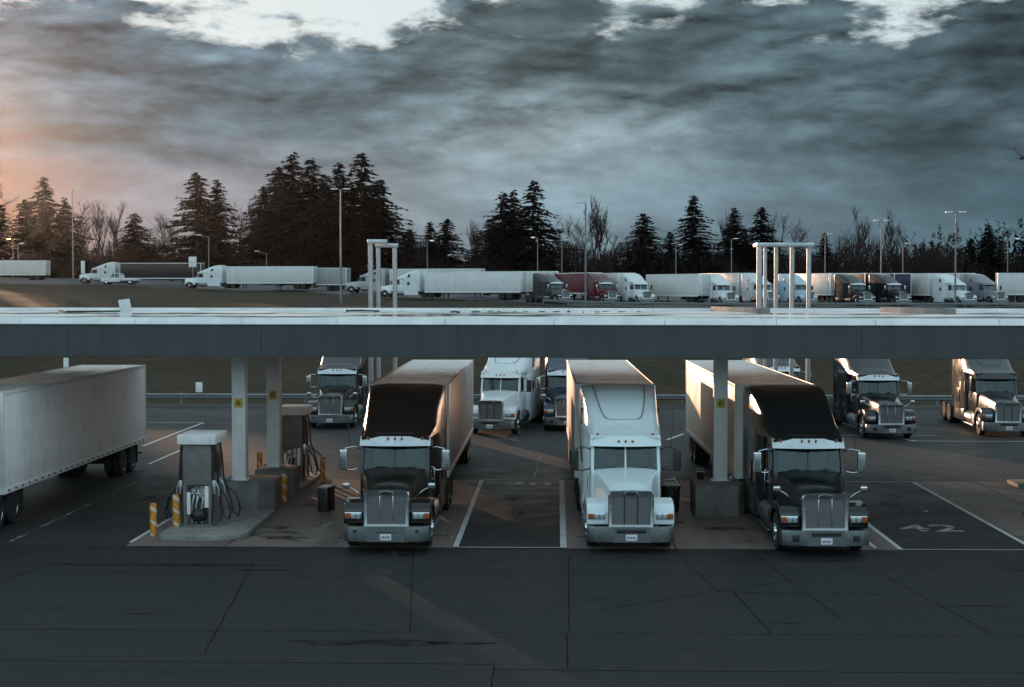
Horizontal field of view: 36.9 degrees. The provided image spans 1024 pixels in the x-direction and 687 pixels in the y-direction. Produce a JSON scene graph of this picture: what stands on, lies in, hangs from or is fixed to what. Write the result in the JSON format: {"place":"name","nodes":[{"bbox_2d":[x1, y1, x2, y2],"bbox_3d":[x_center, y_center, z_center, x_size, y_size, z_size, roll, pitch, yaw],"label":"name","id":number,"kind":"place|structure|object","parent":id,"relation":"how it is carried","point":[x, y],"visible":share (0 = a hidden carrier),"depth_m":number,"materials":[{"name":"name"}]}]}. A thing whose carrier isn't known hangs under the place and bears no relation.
{"place":"outdoors","nodes":[
{"label":"outdoors","id":0,"kind":"place"},
{"bbox_2d":[126,479,478,547],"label":"lane pavement","id":1,"kind":"structure","parent":0,"point":[304,521],"depth_m":46.51,"materials":[{"name":"concrete"}]},
{"bbox_2d":[158,509,275,540],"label":"pump island","id":2,"kind":"structure","parent":1,"relation":"on","point":[245,523],"depth_m":45.20,"materials":[{"name":"concrete"}]},
{"bbox_2d":[164,430,240,526],"bbox_3d":[-9.318,4.044,46.232,2.277,2.734,1.640,0,2,2],"label":"fuel pump","id":3,"kind":"object","parent":2,"relation":"on","point":[201,467],"visible":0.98,"depth_m":45.55,"materials":[{"name":"white metal"}]},
{"bbox_2d":[222,475,280,508],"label":"concrete plinth","id":4,"kind":"structure","parent":1,"relation":"on","point":[259,492],"depth_m":49.23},
{"bbox_2d":[0,308,1023,480],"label":"fuel canopy","id":5,"kind":"object","parent":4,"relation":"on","point":[240,336],"visible":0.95,"depth_m":46.47,"materials":[{"name":"white metal"}]},
{"bbox_2d":[711,306,769,312],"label":"roof curb","id":6,"kind":"structure","parent":5,"relation":"on","point":[743,309],"depth_m":56.46,"materials":[{"name":"metal"}]},
{"bbox_2d":[881,307,955,314],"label":"roof curb","id":7,"kind":"structure","parent":5,"relation":"on","point":[922,310],"depth_m":54.63,"materials":[{"name":"metal"}]},
{"bbox_2d":[255,464,298,497],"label":"concrete plinth","id":8,"kind":"structure","parent":1,"relation":"on","point":[291,471],"depth_m":52.76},
{"bbox_2d":[299,472,319,490],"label":"pump island","id":9,"kind":"structure","parent":1,"relation":"on","point":[308,481],"depth_m":56.33,"materials":[{"name":"concrete"}]},
{"bbox_2d":[282,404,320,479],"bbox_3d":[-8.067,3.663,57.043,2.149,2.680,1.640,0,2,2],"label":"fuel pump","id":10,"kind":"object","parent":9,"relation":"on","point":[297,446],"visible":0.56,"depth_m":56.34,"materials":[{"name":"white metal"}]},
{"bbox_2d":[317,485,334,511],"bbox_3d":[-6.031,5.026,49.826,0.380,0.800,0.680,1,2,16],"label":"waste box","id":11,"kind":"object","parent":1,"relation":"on","point":[326,498],"visible":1,"depth_m":49.55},
{"bbox_2d":[339,383,452,545],"bbox_3d":[-3.349,3.439,46.871,3.190,4.186,10.244,0,2,1],"label":"semi truck","id":12,"kind":"object","parent":1,"relation":"on","point":[405,480],"visible":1,"depth_m":44.51,"materials":[{"name":"metal"}]},
{"bbox_2d":[451,480,563,548],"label":"lane pavement","id":13,"kind":"structure","parent":0,"point":[492,523],"depth_m":48.52,"materials":[{"name":"concrete"}]},
{"bbox_2d":[0,546,1023,686],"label":"forecourt pavement","id":14,"kind":"structure","parent":0,"point":[322,602],"depth_m":33.75,"materials":[{"name":"asphalt"}]},
{"bbox_2d":[0,547,990,686],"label":"pavement joints","id":15,"kind":"object","parent":14,"relation":"on","point":[494,669],"visible":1,"depth_m":32.56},
{"bbox_2d":[89,552,1021,645],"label":"oil stains","id":16,"kind":"object","parent":14,"relation":"on","point":[430,644],"visible":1,"depth_m":34.15,"materials":[{"name":"black"}]},
{"bbox_2d":[0,403,1023,545],"bbox_3d":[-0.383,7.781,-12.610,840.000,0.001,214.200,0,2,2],"label":"ground","id":17,"kind":"structure","parent":0,"point":[961,451],"depth_m":63.37,"materials":[{"name":"asphalt"}]},
{"bbox_2d":[0,488,22,527],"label":"semi truck","id":18,"kind":"object","parent":17,"relation":"on","point":[11,505],"visible":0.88,"depth_m":46.97,"materials":[{"name":"black rubber"}]},
{"bbox_2d":[0,365,145,508],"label":"semi trailer","id":19,"kind":"object","parent":17,"relation":"on","point":[71,420],"visible":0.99,"depth_m":52.98,"materials":[{"name":"white metal"}]},
{"bbox_2d":[306,357,368,426],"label":"semi truck","id":20,"kind":"object","parent":17,"relation":"on","point":[343,385],"visible":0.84,"depth_m":80.64,"materials":[{"name":"black metal"}]},
{"bbox_2d":[367,239,387,382],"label":"vent pipe","id":21,"kind":"object","parent":17,"relation":"on","point":[370,243],"visible":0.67,"depth_m":68.07,"materials":[{"name":"metal"}]},
{"bbox_2d":[375,243,398,378],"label":"vent pipe loop","id":22,"kind":"object","parent":17,"relation":"on","point":[394,246],"visible":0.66,"depth_m":68.66,"materials":[{"name":"metal"}]},
{"bbox_2d":[369,360,472,476],"bbox_3d":[-3.177,3.047,58.381,2.636,4.101,16.250,0,2,1],"label":"semi trailer","id":23,"kind":"object","parent":17,"relation":"on","point":[455,377],"visible":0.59,"depth_m":56.74,"materials":[{"name":"white metal"}]},
{"bbox_2d":[472,358,544,432],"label":"semi truck","id":24,"kind":"object","parent":17,"relation":"on","point":[509,391],"visible":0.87,"depth_m":77.45,"materials":[{"name":"white metal"}]},
{"bbox_2d":[0,482,1022,550],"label":"lane joints","id":25,"kind":"object","parent":17,"relation":"on","point":[553,548],"visible":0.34,"depth_m":42.91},
{"bbox_2d":[536,358,588,428],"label":"semi truck","id":26,"kind":"object","parent":17,"relation":"on","point":[554,395],"visible":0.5,"depth_m":79.27,"materials":[{"name":"blue metal"}]},
{"bbox_2d":[130,422,1023,549],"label":"road markings","id":27,"kind":"object","parent":17,"relation":"on","point":[563,544],"visible":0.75,"depth_m":47.84,"materials":[{"name":"paint"}]},
{"bbox_2d":[146,393,1023,406],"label":"guardrail","id":28,"kind":"object","parent":17,"relation":"on","point":[305,396],"visible":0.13,"depth_m":93.66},
{"bbox_2d":[566,360,654,477],"bbox_3d":[3.508,3.055,58.182,2.636,4.101,16.250,0,2,1],"label":"semi trailer","id":29,"kind":"object","parent":17,"relation":"on","point":[581,372],"visible":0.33,"depth_m":56.09,"materials":[{"name":"white metal"}]},
{"bbox_2d":[686,360,814,478],"bbox_3d":[8.655,3.064,57.930,2.636,4.101,16.250,0,2,1],"label":"semi trailer","id":30,"kind":"object","parent":17,"relation":"on","point":[742,374],"visible":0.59,"depth_m":57.40,"materials":[{"name":"white metal"}]},
{"bbox_2d":[742,358,810,382],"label":"semi truck","id":31,"kind":"object","parent":17,"relation":"on","point":[783,365],"visible":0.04,"depth_m":83.35,"materials":[{"name":"white metal"}]},
{"bbox_2d":[753,243,813,381],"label":"pipe frame","id":32,"kind":"object","parent":17,"relation":"on","point":[759,246],"visible":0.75,"depth_m":66.96,"materials":[{"name":"metal"}]},
{"bbox_2d":[829,359,915,436],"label":"semi truck","id":33,"kind":"object","parent":17,"relation":"on","point":[867,390],"visible":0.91,"depth_m":75.30,"materials":[{"name":"black metal"}]},
{"bbox_2d":[941,359,1023,434],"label":"semi truck","id":34,"kind":"object","parent":17,"relation":"on","point":[984,396],"visible":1,"depth_m":76.71,"materials":[{"name":"black metal"}]},
{"bbox_2d":[0,277,1023,404],"bbox_3d":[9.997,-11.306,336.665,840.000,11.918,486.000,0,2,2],"label":"grass bank","id":35,"kind":"structure","parent":0,"point":[214,375],"depth_m":107.00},
{"bbox_2d":[0,204,31,277],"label":"fir tree","id":36,"kind":"object","parent":35,"relation":"on","point":[4,228],"visible":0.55,"depth_m":347.46,"materials":[{"name":"green plant"}]},
{"bbox_2d":[4,199,68,277],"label":"fir tree","id":37,"kind":"object","parent":35,"relation":"on","point":[24,215],"visible":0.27,"depth_m":351.69,"materials":[{"name":"green plant"}]},
{"bbox_2d":[3,177,81,278],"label":"fir tree","id":38,"kind":"object","parent":35,"relation":"on","point":[42,232],"visible":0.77,"depth_m":346.06,"materials":[{"name":"green plant"}]},
{"bbox_2d":[50,197,100,277],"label":"fir tree","id":39,"kind":"object","parent":35,"relation":"on","point":[67,237],"visible":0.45,"depth_m":354.21,"materials":[{"name":"green plant"}]},
{"bbox_2d":[65,197,107,272],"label":"bare tree","id":40,"kind":"object","parent":35,"relation":"on","point":[81,229],"visible":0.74,"depth_m":360.32,"materials":[{"name":"brown plant"}]},
{"bbox_2d":[84,200,113,261],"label":"bare tree","id":41,"kind":"object","parent":35,"relation":"on","point":[98,224],"visible":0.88,"depth_m":364.57,"materials":[{"name":"brown plant"}]},
{"bbox_2d":[99,213,166,279],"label":"fir tree","id":42,"kind":"object","parent":35,"relation":"on","point":[134,244],"visible":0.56,"depth_m":351.28,"materials":[{"name":"green plant"}]},
{"bbox_2d":[143,172,248,279],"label":"fir tree","id":43,"kind":"object","parent":35,"relation":"on","point":[198,203],"visible":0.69,"depth_m":345.28,"materials":[{"name":"green plant"}]},
{"bbox_2d":[177,180,249,268],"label":"fir tree","id":44,"kind":"object","parent":35,"relation":"on","point":[217,190],"visible":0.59,"depth_m":350.23,"materials":[{"name":"green plant"}]},
{"bbox_2d":[225,186,297,265],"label":"fir tree","id":45,"kind":"object","parent":35,"relation":"on","point":[243,242],"visible":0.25,"depth_m":349.64,"materials":[{"name":"green plant"}]},
{"bbox_2d":[228,167,315,265],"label":"fir tree","id":46,"kind":"object","parent":35,"relation":"on","point":[279,175],"visible":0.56,"depth_m":344.08,"materials":[{"name":"green plant"}]},
{"bbox_2d":[245,152,337,265],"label":"fir tree","id":47,"kind":"object","parent":35,"relation":"on","point":[292,167],"visible":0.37,"depth_m":346.85,"materials":[{"name":"green plant"}]},
{"bbox_2d":[265,158,352,270],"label":"fir tree","id":48,"kind":"object","parent":35,"relation":"on","point":[310,222],"visible":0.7,"depth_m":341.86,"materials":[{"name":"green plant"}]},
{"bbox_2d":[280,175,349,266],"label":"fir tree","id":49,"kind":"object","parent":35,"relation":"on","point":[331,194],"visible":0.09,"depth_m":349.41,"materials":[{"name":"green plant"}]},
{"bbox_2d":[319,162,360,273],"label":"fir tree","id":50,"kind":"object","parent":35,"relation":"on","point":[340,178],"visible":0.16,"depth_m":351.55,"materials":[{"name":"green plant"}]},
{"bbox_2d":[302,153,433,281],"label":"fir tree","id":51,"kind":"object","parent":35,"relation":"on","point":[366,230],"visible":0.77,"depth_m":340.36,"materials":[{"name":"green plant"}]},
{"bbox_2d":[345,179,429,270],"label":"fir tree","id":52,"kind":"object","parent":35,"relation":"on","point":[379,182],"visible":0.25,"depth_m":349.35,"materials":[{"name":"green plant"}]},
{"bbox_2d":[410,222,456,268],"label":"fir tree","id":53,"kind":"object","parent":35,"relation":"on","point":[429,233],"visible":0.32,"depth_m":351.43,"materials":[{"name":"green plant"}]},
{"bbox_2d":[414,219,475,268],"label":"fir tree","id":54,"kind":"object","parent":35,"relation":"on","point":[446,243],"visible":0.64,"depth_m":347.55,"materials":[{"name":"green plant"}]},
{"bbox_2d":[457,219,499,270],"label":"fir tree","id":55,"kind":"object","parent":35,"relation":"on","point":[481,238],"visible":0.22,"depth_m":353.53,"materials":[{"name":"green plant"}]},
{"bbox_2d":[465,192,528,270],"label":"fir tree","id":56,"kind":"object","parent":35,"relation":"on","point":[502,205],"visible":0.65,"depth_m":344.60,"materials":[{"name":"green plant"}]},
{"bbox_2d":[0,233,1023,282],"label":"brushwood","id":57,"kind":"object","parent":35,"relation":"on","point":[912,267],"visible":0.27,"depth_m":342.11,"materials":[{"name":"plant"}]},
{"bbox_2d":[3,218,1023,278],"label":"wood","id":58,"kind":"object","parent":35,"relation":"on","point":[1015,250],"visible":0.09,"depth_m":443.70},
{"bbox_2d":[484,189,553,270],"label":"fir tree","id":59,"kind":"object","parent":35,"relation":"on","point":[513,205],"visible":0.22,"depth_m":350.72,"materials":[{"name":"green plant"}]},
{"bbox_2d":[486,180,592,272],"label":"fir tree","id":60,"kind":"object","parent":35,"relation":"on","point":[532,220],"visible":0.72,"depth_m":342.37,"materials":[{"name":"green plant"}]},
{"bbox_2d":[583,196,611,272],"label":"bare tree","id":61,"kind":"object","parent":35,"relation":"on","point":[596,223],"visible":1,"depth_m":347.09,"materials":[{"name":"brown plant"}]},
{"bbox_2d":[604,213,684,280],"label":"fir tree","id":62,"kind":"object","parent":35,"relation":"on","point":[642,232],"visible":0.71,"depth_m":342.33,"materials":[{"name":"green plant"}]},
{"bbox_2d":[660,195,735,273],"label":"fir tree","id":63,"kind":"object","parent":35,"relation":"on","point":[695,244],"visible":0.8,"depth_m":342.27,"materials":[{"name":"green plant"}]},
{"bbox_2d":[702,208,763,274],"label":"fir tree","id":64,"kind":"object","parent":35,"relation":"on","point":[734,229],"visible":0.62,"depth_m":346.86,"materials":[{"name":"green plant"}]},
{"bbox_2d":[740,207,801,281],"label":"fir tree","id":65,"kind":"object","parent":35,"relation":"on","point":[761,230],"visible":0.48,"depth_m":349.13,"materials":[{"name":"green plant"}]},
{"bbox_2d":[804,233,841,272],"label":"fir tree","id":66,"kind":"object","parent":35,"relation":"on","point":[822,252],"visible":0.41,"depth_m":347.09,"materials":[{"name":"green plant"}]},
{"bbox_2d":[846,207,872,272],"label":"bare tree","id":67,"kind":"object","parent":35,"relation":"on","point":[862,228],"visible":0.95,"depth_m":349.42,"materials":[{"name":"brown plant"}]},
{"bbox_2d":[879,209,904,269],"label":"bare tree","id":68,"kind":"object","parent":35,"relation":"on","point":[892,228],"visible":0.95,"depth_m":347.43,"materials":[{"name":"brown plant"}]},
{"bbox_2d":[961,225,1016,280],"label":"fir tree","id":69,"kind":"object","parent":35,"relation":"on","point":[990,259],"visible":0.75,"depth_m":340.90,"materials":[{"name":"green plant"}]},
{"bbox_2d":[0,277,1023,307],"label":"lot","id":70,"kind":"structure","parent":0,"point":[180,283],"depth_m":246.70,"materials":[{"name":"asphalt"}]},
{"bbox_2d":[0,260,49,279],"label":"semi trailer","id":71,"kind":"object","parent":70,"relation":"on","point":[36,269],"visible":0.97,"depth_m":319.97,"materials":[{"name":"white metal"}]},
{"bbox_2d":[78,262,131,282],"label":"semi truck","id":72,"kind":"object","parent":70,"relation":"on","point":[100,272],"visible":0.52,"depth_m":299.00,"materials":[{"name":"paint"}]},
{"bbox_2d":[100,273,139,284],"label":"utility truck","id":73,"kind":"object","parent":70,"relation":"on","point":[111,279],"visible":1,"depth_m":290.76,"materials":[{"name":"paint"}]},
{"bbox_2d":[119,263,204,283],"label":"semi trailer","id":74,"kind":"object","parent":70,"relation":"on","point":[176,271],"visible":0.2,"depth_m":297.71,"materials":[{"name":"black metal"}]},
{"bbox_2d":[183,265,239,287],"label":"semi truck","id":75,"kind":"object","parent":70,"relation":"on","point":[214,275],"visible":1,"depth_m":276.78,"materials":[{"name":"paint"}]},
{"bbox_2d":[227,266,316,288],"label":"semi trailer","id":76,"kind":"object","parent":70,"relation":"on","point":[300,277],"visible":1,"depth_m":274.21,"materials":[{"name":"white metal"}]},
{"bbox_2d":[261,268,350,290],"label":"semi trailer","id":77,"kind":"object","parent":70,"relation":"on","point":[329,278],"visible":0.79,"depth_m":274.66,"materials":[{"name":"white metal"}]},
{"bbox_2d":[345,268,389,292],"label":"semi truck","id":78,"kind":"object","parent":70,"relation":"on","point":[357,285],"visible":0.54,"depth_m":260.73,"materials":[{"name":"paint"}]},
{"bbox_2d":[381,270,441,297],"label":"semi truck","id":79,"kind":"object","parent":70,"relation":"on","point":[411,283],"visible":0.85,"depth_m":233.52,"materials":[{"name":"paint"}]},
{"bbox_2d":[390,269,484,284],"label":"semi trailer","id":80,"kind":"object","parent":70,"relation":"on","point":[400,272],"visible":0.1,"depth_m":256.37,"materials":[{"name":"white metal"}]},
{"bbox_2d":[425,272,527,299],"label":"semi trailer","id":81,"kind":"object","parent":70,"relation":"on","point":[509,285],"visible":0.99,"depth_m":227.77,"materials":[{"name":"white metal"}]},
{"bbox_2d":[468,271,558,296],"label":"semi trailer","id":82,"kind":"object","parent":70,"relation":"on","point":[530,282],"visible":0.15,"depth_m":232.16,"materials":[{"name":"white metal"}]},
{"bbox_2d":[524,273,573,302],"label":"semi truck","id":83,"kind":"object","parent":70,"relation":"on","point":[547,286],"visible":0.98,"depth_m":215.73,"materials":[{"name":"paint"}]},
{"bbox_2d":[556,272,590,299],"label":"semi trailer","id":84,"kind":"object","parent":70,"relation":"on","point":[575,282],"visible":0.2,"depth_m":223.29,"materials":[{"name":"red metal"}]},
{"bbox_2d":[582,273,620,301],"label":"semi truck","id":85,"kind":"object","parent":70,"relation":"on","point":[600,287],"visible":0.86,"depth_m":213.97,"materials":[{"name":"paint"}]},
{"bbox_2d":[619,273,654,301],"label":"semi truck","id":86,"kind":"object","parent":70,"relation":"on","point":[634,287],"visible":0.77,"depth_m":211.07,"materials":[{"name":"paint"}]},
{"bbox_2d":[646,274,714,302],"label":"semi trailer","id":87,"kind":"object","parent":70,"relation":"on","point":[692,288],"visible":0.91,"depth_m":210.44,"materials":[{"name":"white metal"}]},
{"bbox_2d":[697,274,738,302],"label":"semi truck","id":88,"kind":"object","parent":70,"relation":"on","point":[720,291],"visible":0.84,"depth_m":205.28,"materials":[{"name":"paint"}]},
{"bbox_2d":[707,273,755,294],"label":"semi trailer","id":89,"kind":"object","parent":70,"relation":"on","point":[733,279],"visible":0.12,"depth_m":214.42,"materials":[{"name":"white metal"}]},
{"bbox_2d":[739,274,779,302],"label":"semi truck","id":90,"kind":"object","parent":70,"relation":"on","point":[748,287],"visible":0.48,"depth_m":209.67,"materials":[{"name":"paint"}]},
{"bbox_2d":[543,299,1023,307],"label":"guardrail","id":91,"kind":"object","parent":70,"relation":"on","point":[656,303],"visible":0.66,"depth_m":199.63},
{"bbox_2d":[770,274,817,302],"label":"semi truck","id":92,"kind":"object","parent":70,"relation":"on","point":[784,288],"visible":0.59,"depth_m":207.67,"materials":[{"name":"paint"}]},
{"bbox_2d":[797,273,847,300],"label":"semi trailer","id":93,"kind":"object","parent":70,"relation":"on","point":[822,284],"visible":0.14,"depth_m":213.45,"materials":[{"name":"white metal"}]},
{"bbox_2d":[825,274,875,302],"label":"semi truck","id":94,"kind":"object","parent":70,"relation":"on","point":[848,288],"visible":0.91,"depth_m":207.07,"materials":[{"name":"paint"}]},
{"bbox_2d":[869,274,911,302],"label":"semi truck","id":95,"kind":"object","parent":70,"relation":"on","point":[885,288],"visible":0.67,"depth_m":206.39,"materials":[{"name":"paint"}]},
{"bbox_2d":[882,273,910,294],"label":"semi trailer","id":96,"kind":"object","parent":70,"relation":"on","point":[903,279],"visible":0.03,"depth_m":210.42,"materials":[{"name":"blue metal"}]},
{"bbox_2d":[911,273,944,301],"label":"semi trailer","id":97,"kind":"object","parent":70,"relation":"on","point":[921,284],"visible":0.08,"depth_m":211.24,"materials":[{"name":"white metal"}]},
{"bbox_2d":[922,274,977,302],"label":"semi truck","id":98,"kind":"object","parent":70,"relation":"on","point":[942,288],"visible":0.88,"depth_m":205.70,"materials":[{"name":"paint"}]},
{"bbox_2d":[953,274,1008,302],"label":"semi truck","id":99,"kind":"object","parent":70,"relation":"on","point":[983,288],"visible":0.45,"depth_m":206.21,"materials":[{"name":"paint"}]},
{"bbox_2d":[996,273,1023,301],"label":"semi trailer","id":100,"kind":"object","parent":70,"relation":"on","point":[1012,284],"visible":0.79,"depth_m":213.31,"materials":[{"name":"white metal"}]},
{"bbox_2d":[0,0,1023,272],"label":"sky","id":101,"kind":"structure","parent":0,"point":[816,111],"materials":[{"name":"grey"}]},
{"bbox_2d":[564,480,898,549],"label":"lane pavement","id":102,"kind":"structure","parent":0,"point":[752,533],"depth_m":45.19,"materials":[{"name":"concrete"}]},
{"bbox_2d":[570,384,680,545],"bbox_3d":[3.315,3.442,46.773,3.190,4.188,10.244,0,2,1],"label":"semi truck","id":103,"kind":"object","parent":102,"relation":"on","point":[615,459],"visible":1,"depth_m":44.38,"materials":[{"name":"metal"}]},
{"bbox_2d":[660,478,680,511],"bbox_3d":[5.127,4.903,49.590,0.660,1.062,0.660,0,2,-8],"label":"litter bin","id":104,"kind":"object","parent":102,"relation":"on","point":[671,490],"visible":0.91,"depth_m":49.35,"materials":[{"name":"plastic"}]},
{"bbox_2d":[690,477,743,516],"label":"concrete plinth","id":105,"kind":"structure","parent":102,"relation":"on","point":[709,497],"depth_m":48.46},
{"bbox_2d":[739,385,868,549],"bbox_3d":[8.500,3.465,46.169,3.190,4.186,10.244,0,2,1],"label":"semi truck","id":106,"kind":"object","parent":102,"relation":"on","point":[793,451],"visible":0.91,"depth_m":43.87,"materials":[{"name":"metal"}]},
{"bbox_2d":[844,481,1023,550],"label":"lane pavement","id":107,"kind":"structure","parent":0,"point":[890,522],"depth_m":47.69,"materials":[{"name":"asphalt"}]},
{"bbox_2d":[913,481,1023,541],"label":"lane pavement","id":108,"kind":"structure","parent":0,"point":[981,500],"depth_m":52.38,"materials":[{"name":"asphalt"}]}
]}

